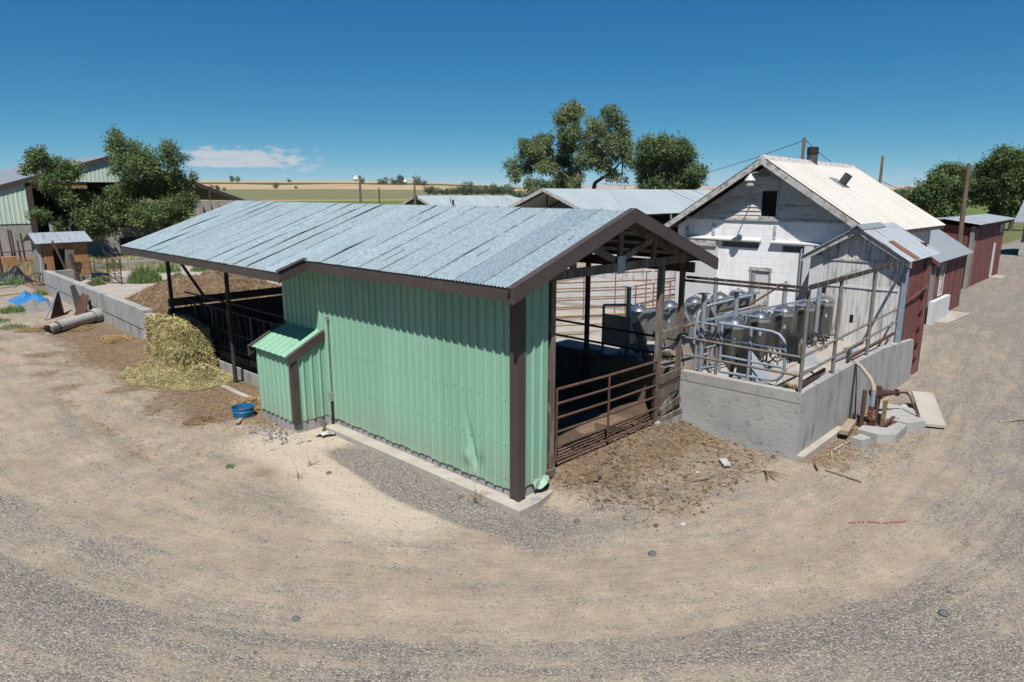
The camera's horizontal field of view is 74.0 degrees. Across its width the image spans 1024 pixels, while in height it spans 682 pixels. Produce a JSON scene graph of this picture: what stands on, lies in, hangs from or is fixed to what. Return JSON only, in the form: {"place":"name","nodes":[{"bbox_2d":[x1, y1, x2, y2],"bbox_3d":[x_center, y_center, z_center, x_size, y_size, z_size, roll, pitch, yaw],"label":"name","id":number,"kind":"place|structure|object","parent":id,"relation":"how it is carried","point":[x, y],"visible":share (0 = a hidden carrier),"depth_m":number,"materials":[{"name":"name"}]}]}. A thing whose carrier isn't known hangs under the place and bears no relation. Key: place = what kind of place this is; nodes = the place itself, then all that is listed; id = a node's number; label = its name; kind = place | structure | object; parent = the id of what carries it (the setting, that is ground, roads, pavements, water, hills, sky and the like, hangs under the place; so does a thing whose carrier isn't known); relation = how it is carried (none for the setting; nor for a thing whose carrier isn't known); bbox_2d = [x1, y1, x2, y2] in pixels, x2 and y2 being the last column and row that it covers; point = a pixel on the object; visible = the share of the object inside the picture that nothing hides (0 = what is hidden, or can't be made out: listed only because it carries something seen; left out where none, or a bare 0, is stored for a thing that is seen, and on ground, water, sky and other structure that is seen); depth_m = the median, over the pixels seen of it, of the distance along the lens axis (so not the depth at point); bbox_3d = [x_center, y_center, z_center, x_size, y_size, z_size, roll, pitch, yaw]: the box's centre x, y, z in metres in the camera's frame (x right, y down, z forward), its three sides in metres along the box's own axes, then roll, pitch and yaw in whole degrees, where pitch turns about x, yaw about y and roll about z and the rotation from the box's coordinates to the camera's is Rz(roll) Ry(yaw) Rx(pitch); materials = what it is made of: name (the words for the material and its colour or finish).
{"place":"outdoors","nodes":[
{"label":"outdoors","id":0,"kind":"place"},
{"bbox_2d":[3,253,218,277],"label":"rough grass","id":1,"kind":"structure","parent":0,"point":[101,261],"depth_m":46.06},
{"bbox_2d":[198,182,524,188],"bbox_3d":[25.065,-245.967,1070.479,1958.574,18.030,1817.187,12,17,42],"label":"bean field","id":2,"kind":"structure","parent":0,"point":[329,183],"depth_m":1499.98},
{"bbox_2d":[0,214,1023,681],"bbox_3d":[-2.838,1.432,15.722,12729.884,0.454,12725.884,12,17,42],"label":"ground","id":3,"kind":"structure","parent":0,"point":[980,348],"depth_m":9.74,"materials":[{"name":"soil"}]},
{"bbox_2d":[0,256,16,266],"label":"plank stack","id":4,"kind":"object","parent":3,"relation":"on","point":[10,260],"visible":0.85,"depth_m":45.62,"materials":[{"name":"orange wood"}]},
{"bbox_2d":[1,276,24,285],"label":"weed clump","id":5,"kind":"object","parent":3,"relation":"on","point":[12,280],"visible":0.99,"depth_m":36.55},
{"bbox_2d":[0,304,26,313],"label":"weed clump","id":6,"kind":"object","parent":3,"relation":"on","point":[15,309],"visible":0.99,"depth_m":28.31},
{"bbox_2d":[0,265,35,282],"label":"plastic heap","id":7,"kind":"object","parent":3,"relation":"on","point":[15,270],"visible":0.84,"depth_m":37.49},
{"bbox_2d":[7,290,49,305],"bbox_3d":[-21.826,-2.021,30.808,3.400,0.567,1.300,12,17,42],"label":"tarp","id":8,"kind":"object","parent":3,"relation":"on","point":[24,297],"visible":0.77,"depth_m":30.43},
{"bbox_2d":[19,299,63,312],"bbox_3d":[-20.374,-1.577,29.202,1.800,0.399,1.500,12,17,42],"label":"rubble heap","id":9,"kind":"object","parent":3,"relation":"on","point":[32,305],"visible":0.73,"depth_m":28.80,"materials":[{"name":"grey stone"}]},
{"bbox_2d":[43,323,59,334],"bbox_3d":[-16.316,-0.425,24.090,0.388,0.419,0.353,1,13,5],"label":"pipe shard","id":10,"kind":"object","parent":3,"relation":"on","point":[54,326],"visible":1,"depth_m":24.08,"materials":[{"name":"concrete"}]},
{"bbox_2d":[50,288,64,318],"bbox_3d":[-18.476,-1.567,27.677,0.313,1.000,1.893,-5,13,-21],"label":"scrap sheet","id":11,"kind":"object","parent":3,"relation":"on","point":[57,310],"visible":1,"depth_m":27.43,"materials":[{"name":"metal"}]},
{"bbox_2d":[23,231,91,281],"bbox_3d":[-25.644,-4.818,38.508,2.795,2.720,2.770,12,17,42],"label":"brown hut","id":12,"kind":"object","parent":3,"relation":"on","point":[74,243],"visible":0.81,"depth_m":38.01,"materials":[{"name":"orange wood"}]},
{"bbox_2d":[14,144,115,242],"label":"elm tree","id":13,"kind":"object","parent":3,"relation":"on","point":[92,222],"visible":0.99,"depth_m":48.75,"materials":[{"name":"green plant"}]},
{"bbox_2d":[51,308,103,331],"bbox_3d":[-16.206,-0.766,25.338,0.580,0.580,2.160,1,13,5],"label":"culvert pipe","id":14,"kind":"object","parent":3,"relation":"on","point":[95,315],"visible":0.91,"depth_m":25.33,"materials":[{"name":"concrete"}]},
{"bbox_2d":[70,285,86,312],"bbox_3d":[-17.840,-1.672,27.827,1.525,1.180,0.276,11,16,40],"label":"scrap sheet","id":15,"kind":"object","parent":3,"relation":"on","point":[75,295],"visible":0.57,"depth_m":27.96,"materials":[{"name":"metal"}]},
{"bbox_2d":[74,293,88,314],"bbox_3d":[-17.289,-1.467,27.322,0.929,0.900,0.332,8,15,33],"label":"scrap sheet","id":16,"kind":"object","parent":3,"relation":"on","point":[81,308],"visible":0.79,"depth_m":27.26,"materials":[{"name":"metal"}]},
{"bbox_2d":[42,269,152,339],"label":"bunker wall","id":17,"kind":"structure","parent":3,"relation":"on","point":[123,314],"depth_m":25.96,"materials":[{"name":"concrete"}]},
{"bbox_2d":[49,218,190,254],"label":"tall yard wall","id":18,"kind":"structure","parent":3,"relation":"on","point":[113,244],"depth_m":54.48,"materials":[{"name":"concrete"}]},
{"bbox_2d":[0,155,243,256],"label":"green barn","id":19,"kind":"structure","parent":3,"relation":"on","point":[19,195],"depth_m":54.58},
{"bbox_2d":[91,259,170,267],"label":"kerb wall","id":20,"kind":"structure","parent":3,"relation":"on","point":[143,262],"depth_m":46.02,"materials":[{"name":"concrete"}]},
{"bbox_2d":[99,123,201,252],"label":"elm tree","id":21,"kind":"object","parent":3,"relation":"on","point":[165,207],"visible":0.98,"depth_m":52.63,"materials":[{"name":"green plant"}]},
{"bbox_2d":[117,357,232,391],"bbox_3d":[-9.199,0.826,18.396,4.021,0.496,2.172,7,14,28],"label":"loose hay","id":22,"kind":"object","parent":3,"relation":"on","point":[204,374],"visible":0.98,"depth_m":18.14},
{"bbox_2d":[142,311,219,374],"bbox_3d":[-9.548,0.026,19.521,3.002,1.614,1.222,12,17,42],"label":"hay pile","id":23,"kind":"object","parent":3,"relation":"on","point":[179,342],"visible":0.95,"depth_m":18.89,"materials":[{"name":"plant"}]},
{"bbox_2d":[182,416,213,424],"bbox_3d":[-6.843,1.714,14.840,0.529,0.085,0.671,12,17,42],"label":"dung pat","id":24,"kind":"object","parent":3,"relation":"on","point":[196,420],"visible":1,"depth_m":14.75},
{"bbox_2d":[194,200,264,216],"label":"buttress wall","id":25,"kind":"structure","parent":3,"relation":"on","point":[206,206],"depth_m":59.65,"materials":[{"name":"concrete"}]},
{"bbox_2d":[184,291,283,386],"bbox_3d":[-7.351,0.101,18.300,6.721,2.256,0.180,12,17,42],"label":"feed fence","id":26,"kind":"object","parent":3,"relation":"on","point":[245,374],"visible":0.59,"depth_m":18.37,"materials":[{"name":"metal"}]},
{"bbox_2d":[231,403,253,418],"bbox_3d":[-6.023,1.567,15.214,0.486,0.225,0.490,12,17,42],"label":"feed tub","id":27,"kind":"object","parent":3,"relation":"on","point":[243,410],"visible":1,"depth_m":15.10,"materials":[{"name":"blue plastic"}]},
{"bbox_2d":[239,417,310,449],"bbox_3d":[-5.078,1.931,14.243,2.467,0.110,0.856,12,17,42],"label":"rubble","id":28,"kind":"object","parent":3,"relation":"on","point":[264,433],"visible":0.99,"depth_m":14.24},
{"bbox_2d":[79,260,583,297],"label":"bunker slab","id":29,"kind":"structure","parent":3,"relation":"on","point":[125,289],"depth_m":36.81,"materials":[{"name":"concrete"}]},
{"bbox_2d":[93,258,121,284],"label":"loose gate","id":30,"kind":"structure","parent":29,"relation":"on","point":[107,268],"depth_m":36.52,"materials":[{"name":"metal"}]},
{"bbox_2d":[125,262,162,283],"bbox_3d":[-20.196,-3.848,37.211,1.795,1.314,1.821,12,17,42],"label":"weed clump","id":31,"kind":"object","parent":29,"relation":"on","point":[142,275],"visible":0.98,"depth_m":36.93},
{"bbox_2d":[156,261,181,272],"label":"weed clump","id":32,"kind":"object","parent":29,"relation":"on","point":[162,269],"visible":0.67,"depth_m":41.84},
{"bbox_2d":[125,269,281,314],"bbox_3d":[-13.272,-2.451,30.182,10.645,1.738,8.897,5,13,21],"label":"manure heap","id":33,"kind":"object","parent":29,"relation":"on","point":[220,285],"visible":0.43,"depth_m":28.82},
{"bbox_2d":[121,201,718,517],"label":"feed shed","id":34,"kind":"structure","parent":3,"relation":"on","point":[420,339],"depth_m":12.87,"materials":[{"name":"green paint"}]},
{"bbox_2d":[555,360,657,462],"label":"tube gate","id":35,"kind":"structure","parent":34,"relation":"attached to","point":[557,431],"depth_m":12.28,"materials":[{"name":"metal"}]},
{"bbox_2d":[650,325,683,425],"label":"plank gate","id":36,"kind":"structure","parent":34,"relation":"attached to","point":[669,382],"depth_m":13.93,"materials":[{"name":"brown wood"}]},
{"bbox_2d":[401,195,528,206],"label":"open shed","id":37,"kind":"structure","parent":3,"relation":"on","point":[485,200],"depth_m":84.19,"materials":[{"name":"grey metal"}]},
{"bbox_2d":[0,265,937,526],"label":"straw litter","id":38,"kind":"object","parent":3,"relation":"on","point":[254,400],"visible":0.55,"depth_m":13.65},
{"bbox_2d":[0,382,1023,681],"bbox_3d":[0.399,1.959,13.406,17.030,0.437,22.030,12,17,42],"label":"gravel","id":39,"kind":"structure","parent":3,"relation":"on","point":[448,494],"depth_m":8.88,"materials":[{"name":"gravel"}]},
{"bbox_2d":[500,97,635,194],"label":"weeping elm","id":40,"kind":"object","parent":3,"relation":"on","point":[614,144],"visible":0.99,"depth_m":88.67,"materials":[{"name":"green plant"}]},
{"bbox_2d":[585,470,601,480],"bbox_3d":[1.365,2.253,11.461,0.275,0.135,0.346,12,17,42],"label":"dung pat","id":41,"kind":"object","parent":3,"relation":"on","point":[592,475],"visible":1,"depth_m":11.38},
{"bbox_2d":[508,188,713,253],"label":"open shed","id":42,"kind":"structure","parent":3,"relation":"on","point":[660,206],"depth_m":59.63,"materials":[{"name":"grey metal"}]},
{"bbox_2d":[556,296,674,341],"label":"yard slab","id":43,"kind":"structure","parent":3,"relation":"on","point":[569,329],"depth_m":24.16,"materials":[{"name":"concrete"}]},
{"bbox_2d":[556,286,625,334],"bbox_3d":[1.738,-0.873,20.959,4.050,1.543,0.046,-3,13,-13],"label":"corral panel","id":44,"kind":"object","parent":43,"relation":"on","point":[624,313],"visible":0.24,"depth_m":21.07,"materials":[{"name":"red paint"}]},
{"bbox_2d":[556,271,651,318],"bbox_3d":[2.519,-1.571,23.865,5.162,1.643,0.046,-3,13,-14],"label":"corral panel","id":45,"kind":"object","parent":43,"relation":"on","point":[615,289],"visible":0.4,"depth_m":24.03,"materials":[{"name":"paint"}]},
{"bbox_2d":[556,277,674,310],"bbox_3d":[3.798,-2.098,29.865,6.300,0.120,8.000,12,17,42],"label":"concrete apron","id":46,"kind":"object","parent":43,"relation":"on","point":[596,293],"visible":0.29,"depth_m":29.51,"materials":[{"name":"concrete"}]},
{"bbox_2d":[633,280,674,307],"bbox_3d":[4.917,-1.190,22.383,2.914,1.543,0.046,-11,16,-40],"label":"corral panel","id":47,"kind":"object","parent":43,"relation":"on","point":[653,292],"visible":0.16,"depth_m":21.95,"materials":[{"name":"paint"}]},
{"bbox_2d":[592,253,675,285],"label":"board wall","id":48,"kind":"structure","parent":3,"relation":"on","point":[652,275],"depth_m":33.09,"materials":[{"name":"white wood"}]},
{"bbox_2d":[629,129,711,189],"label":"round elm","id":49,"kind":"object","parent":3,"relation":"on","point":[664,158],"visible":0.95,"depth_m":82.19,"materials":[{"name":"green plant"}]},
{"bbox_2d":[678,427,734,449],"bbox_3d":[3.928,1.900,13.409,1.297,0.246,0.952,12,17,42],"label":"dry branch","id":50,"kind":"object","parent":3,"relation":"on","point":[711,442],"visible":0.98,"depth_m":13.40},
{"bbox_2d":[556,330,877,385],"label":"milking floor","id":51,"kind":"structure","parent":3,"relation":"on","point":[823,354],"depth_m":17.40,"materials":[{"name":"concrete"}]},
{"bbox_2d":[622,286,634,353],"bbox_3d":[2.725,-0.061,16.179,0.200,2.494,0.220,12,17,42],"label":"steel post","id":52,"kind":"object","parent":51,"relation":"on","point":[628,301],"visible":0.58,"depth_m":15.94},
{"bbox_2d":[632,321,651,361],"bbox_3d":[3.072,0.045,16.033,0.463,0.988,0.262,7,14,27],"label":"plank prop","id":53,"kind":"object","parent":52,"relation":"attached to","point":[640,339],"visible":0.71,"depth_m":16.00,"materials":[{"name":"grey wood"}]},
{"bbox_2d":[601,292,759,357],"bbox_3d":[4.875,-0.516,17.452,5.670,1.310,1.180,-8,15,-32],"label":"stall frame","id":54,"kind":"object","parent":51,"relation":"on","point":[618,337],"visible":0.52,"depth_m":16.40,"materials":[{"name":"silver metal"}]},
{"bbox_2d":[630,303,655,353],"bbox_3d":[3.260,-0.352,16.747,0.494,1.256,1.027,12,17,42],"label":"feed hopper","id":55,"kind":"object","parent":54,"relation":"attached to","point":[643,317],"visible":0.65,"depth_m":16.36,"materials":[{"name":"silver metal"}]},
{"bbox_2d":[663,298,688,346],"bbox_3d":[4.157,-0.503,17.423,0.494,1.256,1.027,12,17,42],"label":"feed hopper","id":56,"kind":"object","parent":54,"relation":"attached to","point":[672,317],"visible":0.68,"depth_m":17.03,"materials":[{"name":"silver metal"}]},
{"bbox_2d":[685,295,712,336],"bbox_3d":[4.963,-0.642,18.048,0.494,1.256,1.027,12,17,42],"label":"feed hopper","id":57,"kind":"object","parent":54,"relation":"attached to","point":[693,299],"visible":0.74,"depth_m":17.64,"materials":[{"name":"silver metal"}]},
{"bbox_2d":[710,291,731,328],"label":"feed hopper","id":58,"kind":"object","parent":54,"relation":"attached to","point":[722,306],"visible":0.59,"depth_m":18.31,"materials":[{"name":"silver metal"}]},
{"bbox_2d":[693,294,760,343],"bbox_3d":[5.511,-0.598,17.149,2.673,1.032,0.222,-9,15,-35],"label":"curved rail","id":59,"kind":"object","parent":54,"relation":"attached to","point":[725,301],"visible":0.79,"depth_m":16.93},
{"bbox_2d":[697,292,710,371],"bbox_3d":[4.035,0.256,14.570,0.200,2.574,0.220,12,17,42],"label":"steel post","id":60,"kind":"object","parent":51,"relation":"on","point":[702,326],"visible":0.75,"depth_m":14.43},
{"bbox_2d":[694,319,720,374],"bbox_3d":[4.145,0.523,14.550,0.542,2.060,0.068,12,17,42],"label":"hinge frame","id":61,"kind":"object","parent":51,"relation":"on","point":[714,366],"visible":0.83,"depth_m":14.37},
{"bbox_2d":[718,322,786,381],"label":"swing gate","id":62,"kind":"structure","parent":61,"relation":"attached to","point":[749,361],"depth_m":13.77,"materials":[{"name":"metal"}]},
{"bbox_2d":[708,277,718,370],"bbox_3d":[5.276,-0.427,17.809,0.110,2.500,0.110,12,17,42],"label":"steel post","id":63,"kind":"object","parent":51,"relation":"on","point":[712,337],"visible":0.68,"depth_m":17.77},
{"bbox_2d":[729,289,742,376],"bbox_3d":[5.052,0.076,15.561,0.200,2.494,0.220,12,17,42],"label":"steel post","id":64,"kind":"object","parent":51,"relation":"on","point":[736,301],"visible":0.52,"depth_m":15.32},
{"bbox_2d":[736,344,771,381],"bbox_3d":[5.229,0.454,14.680,0.631,0.620,0.994,-3,13,-12],"label":"splash guard","id":65,"kind":"object","parent":51,"relation":"on","point":[742,353],"visible":0.52,"depth_m":14.62,"materials":[{"name":"silver metal"}]},
{"bbox_2d":[697,297,826,366],"bbox_3d":[6.334,0.043,16.285,5.701,1.725,0.703,-11,16,-40],"label":"stall frame","id":66,"kind":"object","parent":51,"relation":"on","point":[743,313],"visible":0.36,"depth_m":15.84,"materials":[{"name":"silver metal"}]},
{"bbox_2d":[721,314,750,370],"bbox_3d":[5.064,-0.011,15.213,0.494,1.256,1.027,12,17,42],"label":"feed hopper","id":67,"kind":"object","parent":66,"relation":"attached to","point":[736,333],"visible":0.73,"depth_m":14.85,"materials":[{"name":"silver metal"}]},
{"bbox_2d":[748,309,774,358],"bbox_3d":[5.896,-0.175,15.949,0.494,1.256,1.027,12,17,42],"label":"feed hopper","id":68,"kind":"object","parent":66,"relation":"attached to","point":[766,320],"visible":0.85,"depth_m":15.57,"materials":[{"name":"silver metal"}]},
{"bbox_2d":[773,303,797,351],"bbox_3d":[6.748,-0.341,16.693,0.494,1.256,1.027,12,17,42],"label":"feed hopper","id":69,"kind":"object","parent":66,"relation":"attached to","point":[785,326],"visible":0.81,"depth_m":16.32,"materials":[{"name":"silver metal"}]},
{"bbox_2d":[795,298,815,337],"bbox_3d":[7.587,-0.506,17.437,0.494,1.256,1.027,12,17,42],"label":"feed hopper","id":70,"kind":"object","parent":66,"relation":"attached to","point":[801,316],"visible":0.55,"depth_m":17.06,"materials":[{"name":"silver metal"}]},
{"bbox_2d":[815,294,834,340],"bbox_3d":[8.426,-0.668,18.166,0.494,1.256,1.027,12,17,42],"label":"feed hopper","id":71,"kind":"object","parent":66,"relation":"attached to","point":[826,318],"visible":0.77,"depth_m":17.78,"materials":[{"name":"silver metal"}]},
{"bbox_2d":[733,331,833,369],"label":"milking hoses","id":72,"kind":"object","parent":51,"relation":"on","point":[809,340],"visible":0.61,"depth_m":15.93,"materials":[{"name":"black plastic"}]},
{"bbox_2d":[787,331,819,366],"bbox_3d":[6.813,0.182,15.902,0.631,0.620,0.994,-3,13,-12],"label":"splash guard","id":73,"kind":"object","parent":51,"relation":"on","point":[794,344],"visible":0.62,"depth_m":15.85,"materials":[{"name":"silver metal"}]},
{"bbox_2d":[812,287,821,345],"bbox_3d":[7.816,-0.253,17.486,0.110,2.300,0.110,12,17,42],"label":"steel post","id":74,"kind":"object","parent":51,"relation":"on","point":[817,309],"visible":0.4,"depth_m":17.35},
{"bbox_2d":[678,339,913,462],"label":"retaining wall","id":75,"kind":"structure","parent":3,"relation":"on","point":[808,422],"depth_m":13.67,"materials":[{"name":"concrete"}]},
{"bbox_2d":[684,260,905,392],"bbox_3d":[6.608,-0.665,15.402,2.501,2.111,6.381,12,17,42],"label":"pipe railing","id":76,"kind":"object","parent":75,"relation":"on","point":[820,372],"visible":0.97,"depth_m":13.46,"materials":[{"name":"metal"}]},
{"bbox_2d":[843,347,875,393],"bbox_3d":[7.489,0.616,14.563,0.284,0.897,0.772,-10,16,-39],"label":"discharge hose","id":77,"kind":"object","parent":75,"relation":"attached to","point":[865,372],"visible":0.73,"depth_m":14.57,"materials":[{"name":"plastic"}]},
{"bbox_2d":[663,154,945,350],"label":"white barn","id":78,"kind":"structure","parent":3,"relation":"on","point":[780,219],"depth_m":20.32,"materials":[{"name":"grey wood"}]},
{"bbox_2d":[744,167,766,185],"bbox_3d":[7.021,-4.743,19.550,0.305,0.550,1.035,12,17,42],"label":"yard lamp","id":79,"kind":"object","parent":78,"relation":"attached to","point":[750,179],"visible":1,"depth_m":19.26,"materials":[{"name":"metal"}]},
{"bbox_2d":[748,266,771,312],"bbox_3d":[7.490,-1.276,20.638,0.710,1.930,0.080,12,17,42],"label":"door","id":80,"kind":"structure","parent":78,"relation":"in","point":[760,276],"depth_m":20.50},
{"bbox_2d":[807,147,818,164],"bbox_3d":[9.705,-5.943,21.952,0.350,0.630,0.350,12,17,42],"label":"roof vent","id":81,"kind":"object","parent":78,"relation":"on","point":[812,154],"visible":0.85,"depth_m":21.81,"materials":[{"name":"metal"}]},
{"bbox_2d":[829,172,851,187],"bbox_3d":[10.219,-4.972,21.027,0.602,0.472,0.600,12,17,42],"label":"roof stack","id":82,"kind":"object","parent":78,"relation":"on","point":[844,180],"visible":0.87,"depth_m":20.86,"materials":[{"name":"metal"}]},
{"bbox_2d":[839,418,856,434],"bbox_3d":[7.005,1.787,14.164,0.170,0.130,0.759,9,16,37],"label":"timber block","id":83,"kind":"object","parent":3,"relation":"on","point":[847,427],"depth_m":14.06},
{"bbox_2d":[850,434,870,448],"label":"concrete block","id":84,"kind":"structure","parent":3,"relation":"on","point":[860,441],"depth_m":13.48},
{"bbox_2d":[801,222,941,374],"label":"red white shed","id":85,"kind":"structure","parent":3,"relation":"on","point":[867,246],"depth_m":17.67,"materials":[{"name":"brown wood"}]},
{"bbox_2d":[910,258,932,374],"bbox_3d":[11.220,-0.654,18.599,0.080,3.200,0.620,12,17,42],"label":"door leaf","id":86,"kind":"structure","parent":85,"relation":"in","point":[928,262],"depth_m":18.55,"materials":[{"name":"red paint"}]},
{"bbox_2d":[857,422,906,443],"bbox_3d":[7.692,1.905,14.119,0.670,0.250,1.100,12,17,42],"label":"concrete slab","id":87,"kind":"object","parent":3,"relation":"on","point":[895,432],"depth_m":13.83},
{"bbox_2d":[859,385,919,426],"bbox_3d":[8.150,1.448,14.675,1.281,1.000,0.560,-1,13,-5],"label":"irrigation pump","id":88,"kind":"object","parent":3,"relation":"on","point":[874,405],"visible":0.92,"depth_m":14.58,"materials":[{"name":"paint"}]},
{"bbox_2d":[876,402,925,432],"bbox_3d":[8.498,1.717,14.919,1.100,0.270,1.200,12,17,42],"label":"concrete slab","id":89,"kind":"object","parent":3,"relation":"on","point":[910,419],"depth_m":14.68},
{"bbox_2d":[898,167,959,217],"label":"shade tree","id":90,"kind":"object","parent":3,"relation":"on","point":[934,188],"visible":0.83,"depth_m":79.50,"materials":[{"name":"green plant"}]},
{"bbox_2d":[912,391,945,427],"bbox_3d":[9.355,1.520,15.275,0.446,0.360,1.601,5,13,21],"label":"concrete slab","id":91,"kind":"object","parent":3,"relation":"on","point":[928,410],"depth_m":15.19,"materials":[{"name":"concrete"}]},
{"bbox_2d":[926,294,950,324],"bbox_3d":[16.705,-1.244,26.595,0.170,0.880,2.650,12,17,42],"label":"leaning board","id":92,"kind":"object","parent":3,"relation":"on","point":[938,308],"visible":0.93,"depth_m":26.16,"materials":[{"name":"white paint"}]},
{"bbox_2d":[924,229,973,322],"bbox_3d":[15.613,-2.549,26.417,1.900,3.504,10.800,12,17,42],"label":"lean to","id":93,"kind":"object","parent":3,"relation":"on","point":[947,269],"visible":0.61,"depth_m":27.87,"materials":[{"name":"grey metal"}]},
{"bbox_2d":[937,263,945,296],"bbox_3d":[16.981,-2.443,26.873,0.055,1.300,0.700,12,17,42],"label":"door","id":94,"kind":"structure","parent":93,"relation":"in","point":[941,277],"depth_m":26.94,"materials":[{"name":"white paint"}]},
{"bbox_2d":[924,158,977,217],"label":"shade tree","id":95,"kind":"object","parent":3,"relation":"on","point":[955,169],"visible":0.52,"depth_m":80.90,"materials":[{"name":"green plant"}]},
{"bbox_2d":[935,311,971,323],"bbox_3d":[17.539,-0.934,27.158,0.830,0.070,3.200,12,17,42],"label":"concrete step","id":96,"kind":"object","parent":3,"relation":"on","point":[951,316],"visible":0.79,"depth_m":27.04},
{"bbox_2d":[957,164,970,243],"bbox_3d":[20.734,-4.914,31.423,0.457,6.358,0.233,-8,15,-30],"label":"utility pole","id":97,"kind":"object","parent":3,"relation":"on","point":[963,207],"visible":0.6,"depth_m":31.02,"materials":[{"name":"brown wood"}]},
{"bbox_2d":[936,214,1015,288],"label":"red shed","id":98,"kind":"structure","parent":3,"relation":"on","point":[982,238],"depth_m":37.08,"materials":[{"name":"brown wood"}]},
{"bbox_2d":[967,143,1016,216],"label":"shade tree","id":99,"kind":"object","parent":3,"relation":"on","point":[981,195],"visible":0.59,"depth_m":88.08,"materials":[{"name":"green plant"}]},
{"bbox_2d":[986,144,1023,230],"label":"shade tree","id":100,"kind":"object","parent":3,"relation":"on","point":[1009,188],"visible":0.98,"depth_m":83.46,"materials":[{"name":"green plant"}]},
{"bbox_2d":[0,0,1023,186],"label":"sky","id":101,"kind":"structure","parent":0,"point":[443,91],"materials":[{"name":"blue"}]},
{"bbox_2d":[141,189,896,200],"bbox_3d":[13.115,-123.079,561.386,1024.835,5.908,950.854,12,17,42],"label":"pasture","id":102,"kind":"structure","parent":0,"point":[303,194],"depth_m":508.70,"materials":[{"name":"plant"}]},
{"bbox_2d":[459,179,476,194],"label":"distant tree","id":103,"kind":"object","parent":102,"relation":"on","point":[467,187],"visible":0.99,"depth_m":476.95,"materials":[{"name":"green plant"}]},
{"bbox_2d":[203,184,898,190],"bbox_3d":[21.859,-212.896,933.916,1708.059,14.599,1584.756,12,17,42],"label":"wheat hill","id":104,"kind":"structure","parent":0,"point":[329,186],"depth_m":1081.25,"materials":[{"name":"plant"}]},
{"bbox_2d":[198,180,914,189],"bbox_3d":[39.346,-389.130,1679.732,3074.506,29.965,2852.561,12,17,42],"label":"wheat hill","id":105,"kind":"structure","parent":0,"point":[225,181],"depth_m":1820.93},
{"bbox_2d":[137,200,1015,216],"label":"crop field","id":106,"kind":"structure","parent":0,"point":[974,211],"depth_m":266.73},
{"bbox_2d":[533,185,915,188],"bbox_3d":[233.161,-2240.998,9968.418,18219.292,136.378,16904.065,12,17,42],"label":"hills","id":107,"kind":"structure","parent":0,"point":[634,187],"depth_m":11009.97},
{"bbox_2d":[1014,201,1023,255],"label":"sided house","id":108,"kind":"structure","parent":0,"point":[1019,217],"depth_m":52.49,"materials":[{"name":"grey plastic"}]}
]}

